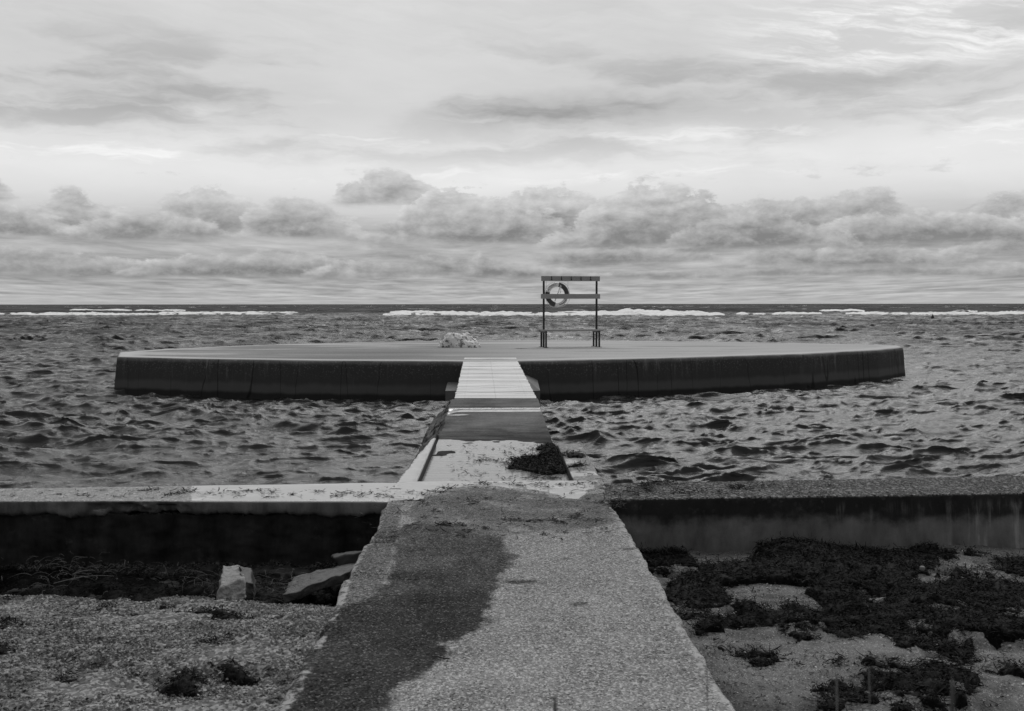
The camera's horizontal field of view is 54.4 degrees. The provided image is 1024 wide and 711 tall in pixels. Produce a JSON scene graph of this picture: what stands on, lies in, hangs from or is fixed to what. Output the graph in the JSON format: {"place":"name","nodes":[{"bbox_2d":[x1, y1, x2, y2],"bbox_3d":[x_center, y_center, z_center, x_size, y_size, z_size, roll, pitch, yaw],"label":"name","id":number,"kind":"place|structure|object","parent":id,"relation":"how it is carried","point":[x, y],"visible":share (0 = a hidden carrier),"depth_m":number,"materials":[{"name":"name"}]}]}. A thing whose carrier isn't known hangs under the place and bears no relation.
{"place":"outdoors","nodes":[
{"label":"outdoors","id":0,"kind":"place"},
{"bbox_2d":[0,594,334,710],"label":"gravel","id":1,"kind":"structure","parent":0,"point":[232,627],"depth_m":4.83,"materials":[{"name":"grey gravel"}]},
{"bbox_2d":[0,638,18,654],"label":"seaweed clump","id":2,"kind":"object","parent":1,"relation":"on","point":[3,648],"visible":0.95,"depth_m":4.71,"materials":[{"name":"black plant"}]},
{"bbox_2d":[0,614,32,629],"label":"seaweed clump","id":3,"kind":"object","parent":1,"relation":"on","point":[9,618],"visible":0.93,"depth_m":5.12,"materials":[{"name":"black plant"}]},
{"bbox_2d":[54,669,84,683],"bbox_3d":[-1.955,1.427,4.374,0.144,0.099,0.194,-2,3,-28],"label":"seaweed clump","id":4,"kind":"object","parent":1,"relation":"on","point":[65,679],"visible":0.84,"depth_m":4.35,"materials":[{"name":"black plant"}]},
{"bbox_2d":[94,601,116,610],"bbox_3d":[-2.318,1.449,5.700,0.174,0.104,0.210,0,3,-1],"label":"seaweed clump","id":5,"kind":"object","parent":1,"relation":"on","point":[99,605],"visible":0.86,"depth_m":5.72,"materials":[{"name":"black plant"}]},
{"bbox_2d":[156,601,174,609],"bbox_3d":[-2.006,1.470,5.778,0.139,0.094,0.189,-1,3,-23],"label":"seaweed clump","id":6,"kind":"object","parent":1,"relation":"on","point":[164,607],"visible":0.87,"depth_m":5.77,"materials":[{"name":"black plant"}]},
{"bbox_2d":[150,666,220,701],"bbox_3d":[-1.367,1.402,4.263,0.306,0.177,0.438,0,3,-1],"label":"seaweed clump","id":7,"kind":"object","parent":1,"relation":"on","point":[184,685],"visible":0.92,"depth_m":4.17,"materials":[{"name":"black plant"}]},
{"bbox_2d":[195,633,234,644],"bbox_3d":[-1.422,1.373,4.783,0.207,0.090,0.184,0,3,-1],"label":"seaweed clump","id":8,"kind":"object","parent":1,"relation":"on","point":[213,639],"visible":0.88,"depth_m":4.77,"materials":[{"name":"black plant"}]},
{"bbox_2d":[331,551,361,565],"bbox_3d":[-1.200,1.568,7.575,0.356,0.296,0.637,0,3,-8],"label":"concrete block","id":9,"kind":"object","parent":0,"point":[345,558],"depth_m":7.27,"materials":[{"name":"concrete"}]},
{"bbox_2d":[274,481,734,710],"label":"path","id":10,"kind":"structure","parent":0,"point":[575,619],"depth_m":5.06,"materials":[{"name":"concrete"}]},
{"bbox_2d":[432,656,449,659],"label":"twig","id":11,"kind":"object","parent":10,"relation":"on","point":[441,657],"visible":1,"depth_m":4.48,"materials":[{"name":"grey wood"}]},
{"bbox_2d":[0,304,1023,488],"bbox_3d":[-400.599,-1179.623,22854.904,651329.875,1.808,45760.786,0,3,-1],"label":"sea","id":12,"kind":"structure","parent":0,"point":[951,404],"depth_m":21.97,"materials":[{"name":"liquid"}]},
{"bbox_2d":[445,375,539,402],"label":"pier","id":13,"kind":"structure","parent":12,"relation":"in","point":[451,389],"depth_m":23.25,"materials":[{"name":"concrete"}]},
{"bbox_2d":[455,358,536,398],"bbox_3d":[-0.399,0.468,20.737,1.458,0.384,8.649,0,3,-1],"label":"footbridge","id":14,"kind":"object","parent":13,"relation":"on","point":[493,380],"visible":0.96,"depth_m":19.14,"materials":[{"name":"white wood"}]},
{"bbox_2d":[114,340,905,402],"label":"bathing platform","id":15,"kind":"structure","parent":12,"relation":"in","point":[415,371],"depth_m":25.49,"materials":[{"name":"concrete"}]},
{"bbox_2d":[438,332,480,347],"bbox_3d":[-1.644,-0.447,31.546,1.451,0.585,1.012,0,3,-1],"label":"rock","id":16,"kind":"object","parent":15,"relation":"on","point":[458,340],"visible":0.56,"depth_m":31.24,"materials":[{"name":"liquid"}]},
{"bbox_2d":[537,276,602,347],"bbox_3d":[1.835,-1.379,31.363,1.990,2.232,0.700,-1,3,-13],"label":"stand","id":17,"kind":"object","parent":15,"relation":"on","point":[595,296],"visible":0.99,"depth_m":31.27,"materials":[{"name":"paint"}]},
{"bbox_2d":[545,281,569,307],"bbox_3d":[1.423,-1.952,31.296,0.824,0.897,0.132,-1,3,-13],"label":"lifebuoy","id":18,"kind":"object","parent":17,"relation":"hanging from","point":[565,290],"visible":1,"depth_m":31.26,"materials":[{"name":"plastic"}]},
{"bbox_2d":[0,544,1023,710],"bbox_3d":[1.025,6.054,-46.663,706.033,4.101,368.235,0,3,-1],"label":"ground","id":19,"kind":"structure","parent":0,"point":[257,647],"depth_m":5.19,"materials":[{"name":"grey gravel"}]},
{"bbox_2d":[54,575,106,583],"bbox_3d":[-2.819,1.474,6.557,0.381,0.046,0.005,0,3,-7],"label":"dry stalk","id":20,"kind":"object","parent":19,"relation":"on","point":[80,577],"visible":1,"depth_m":6.55,"materials":[{"name":"grey plant"}]},
{"bbox_2d":[0,562,338,606],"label":"seaweed","id":21,"kind":"object","parent":19,"relation":"on","point":[146,588],"visible":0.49,"depth_m":7.55,"materials":[{"name":"black plant"}]},
{"bbox_2d":[2,551,338,603],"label":"roots and twigs","id":22,"kind":"object","parent":19,"relation":"on","point":[75,575],"visible":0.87,"depth_m":6.75,"materials":[{"name":"black plant"}]},
{"bbox_2d":[6,564,341,599],"bbox_3d":[-3.229,1.796,7.393,4.374,0.469,1.673,0,3,-1],"label":"rubble","id":23,"kind":"object","parent":19,"relation":"on","point":[286,572],"visible":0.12,"depth_m":7.93,"materials":[{"name":"black stone"}]},
{"bbox_2d":[0,483,396,579],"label":"seawall","id":24,"kind":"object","parent":19,"relation":"on","point":[192,531],"visible":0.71,"depth_m":8.19,"materials":[{"name":"concrete"}]},
{"bbox_2d":[172,603,244,619],"bbox_3d":[-1.655,1.439,5.489,0.568,0.127,0.242,2,4,38],"label":"seaweed clump","id":25,"kind":"object","parent":19,"relation":"on","point":[221,614],"visible":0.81,"depth_m":5.46,"materials":[{"name":"black plant"}]},
{"bbox_2d":[216,565,245,599],"bbox_3d":[-1.899,1.523,6.732,0.191,0.165,0.705,-1,3,-16],"label":"concrete stump","id":26,"kind":"object","parent":19,"relation":"on","point":[232,579],"visible":0.92,"depth_m":6.47,"materials":[{"name":"grey concrete"}]},
{"bbox_2d":[210,656,260,686],"bbox_3d":[-1.237,1.427,4.416,0.287,0.130,0.201,3,4,44],"label":"seaweed clump","id":27,"kind":"object","parent":19,"relation":"on","point":[235,676],"visible":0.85,"depth_m":4.42,"materials":[{"name":"black plant"}]},
{"bbox_2d":[239,566,256,596],"bbox_3d":[-1.788,1.517,6.747,0.115,0.130,0.477,-1,3,-17],"label":"concrete block","id":28,"kind":"object","parent":19,"relation":"on","point":[250,580],"depth_m":6.64,"materials":[{"name":"concrete"}]},
{"bbox_2d":[282,563,354,602],"bbox_3d":[-1.291,1.498,6.777,0.478,0.356,1.172,0,3,-7],"label":"concrete slab","id":29,"kind":"object","parent":19,"relation":"on","point":[325,578],"depth_m":6.32,"materials":[{"name":"grey concrete"}]},
{"bbox_2d":[390,399,604,488],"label":"causeway","id":30,"kind":"structure","parent":19,"relation":"on","point":[470,421],"depth_m":13.29,"materials":[{"name":"concrete"}]},
{"bbox_2d":[422,439,568,481],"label":"puddle","id":31,"kind":"object","parent":30,"relation":"on","point":[440,468],"visible":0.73,"depth_m":10.60,"materials":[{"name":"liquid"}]},
{"bbox_2d":[504,441,566,474],"bbox_3d":[0.233,1.101,10.840,0.699,0.182,2.099,0,3,-1],"label":"seaweed heap","id":32,"kind":"object","parent":30,"relation":"on","point":[547,459],"visible":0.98,"depth_m":10.34,"materials":[{"name":"black plant"}]},
{"bbox_2d":[560,450,586,457],"bbox_3d":[0.653,1.039,10.508,0.321,0.110,0.402,0,3,-1],"label":"seaweed heap","id":33,"kind":"object","parent":30,"relation":"on","point":[572,454],"visible":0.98,"depth_m":10.44,"materials":[{"name":"black plant"}]},
{"bbox_2d":[567,460,589,467],"bbox_3d":[0.666,1.080,9.855,0.241,0.097,0.256,0,3,-1],"label":"seaweed heap","id":34,"kind":"object","parent":30,"relation":"on","point":[580,464],"visible":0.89,"depth_m":9.82,"materials":[{"name":"black plant"}]},
{"bbox_2d":[0,443,1023,710],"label":"seaweed scraps","id":35,"kind":"object","parent":19,"relation":"on","point":[734,487],"visible":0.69,"depth_m":8.07,"materials":[{"name":"black plant"}]},
{"bbox_2d":[553,694,556,710],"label":"grass stalk","id":36,"kind":"object","parent":19,"relation":"on","point":[554,705],"depth_m":1.17,"materials":[{"name":"grey plant"}]},
{"bbox_2d":[706,665,707,710],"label":"grass stalk","id":37,"kind":"object","parent":19,"relation":"on","point":[707,688],"depth_m":1.53,"materials":[{"name":"grey plant"}]},
{"bbox_2d":[599,476,1023,552],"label":"seawall","id":38,"kind":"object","parent":19,"relation":"on","point":[988,511],"visible":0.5,"depth_m":8.32,"materials":[{"name":"concrete"}]},
{"bbox_2d":[638,531,1023,710],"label":"seaweed","id":39,"kind":"object","parent":19,"relation":"on","point":[829,574],"visible":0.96,"depth_m":6.66,"materials":[{"name":"black plant"}]},
{"bbox_2d":[836,671,837,710],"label":"grass stalk","id":40,"kind":"object","parent":19,"relation":"on","point":[836,693],"depth_m":1.28,"materials":[{"name":"grey plant"}]},
{"bbox_2d":[663,550,1023,710],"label":"shell bits","id":41,"kind":"object","parent":19,"relation":"on","point":[1009,645],"visible":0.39,"depth_m":5.70,"materials":[{"name":"grey"}]},
{"bbox_2d":[737,658,993,710],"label":"dry grass","id":42,"kind":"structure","parent":19,"relation":"on","point":[864,695],"depth_m":4.95,"materials":[{"name":"grey plant"}]},
{"bbox_2d":[869,670,869,710],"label":"grass stalk","id":43,"kind":"object","parent":19,"relation":"on","point":[869,690],"depth_m":1.38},
{"bbox_2d":[0,0,1023,304],"label":"sky","id":44,"kind":"structure","parent":0,"point":[152,151],"materials":[{"name":"grey"}]},
{"bbox_2d":[950,678,954,710],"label":"grass stalk","id":45,"kind":"object","parent":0,"point":[952,697],"depth_m":1.18,"materials":[{"name":"grey plant"}]}
]}

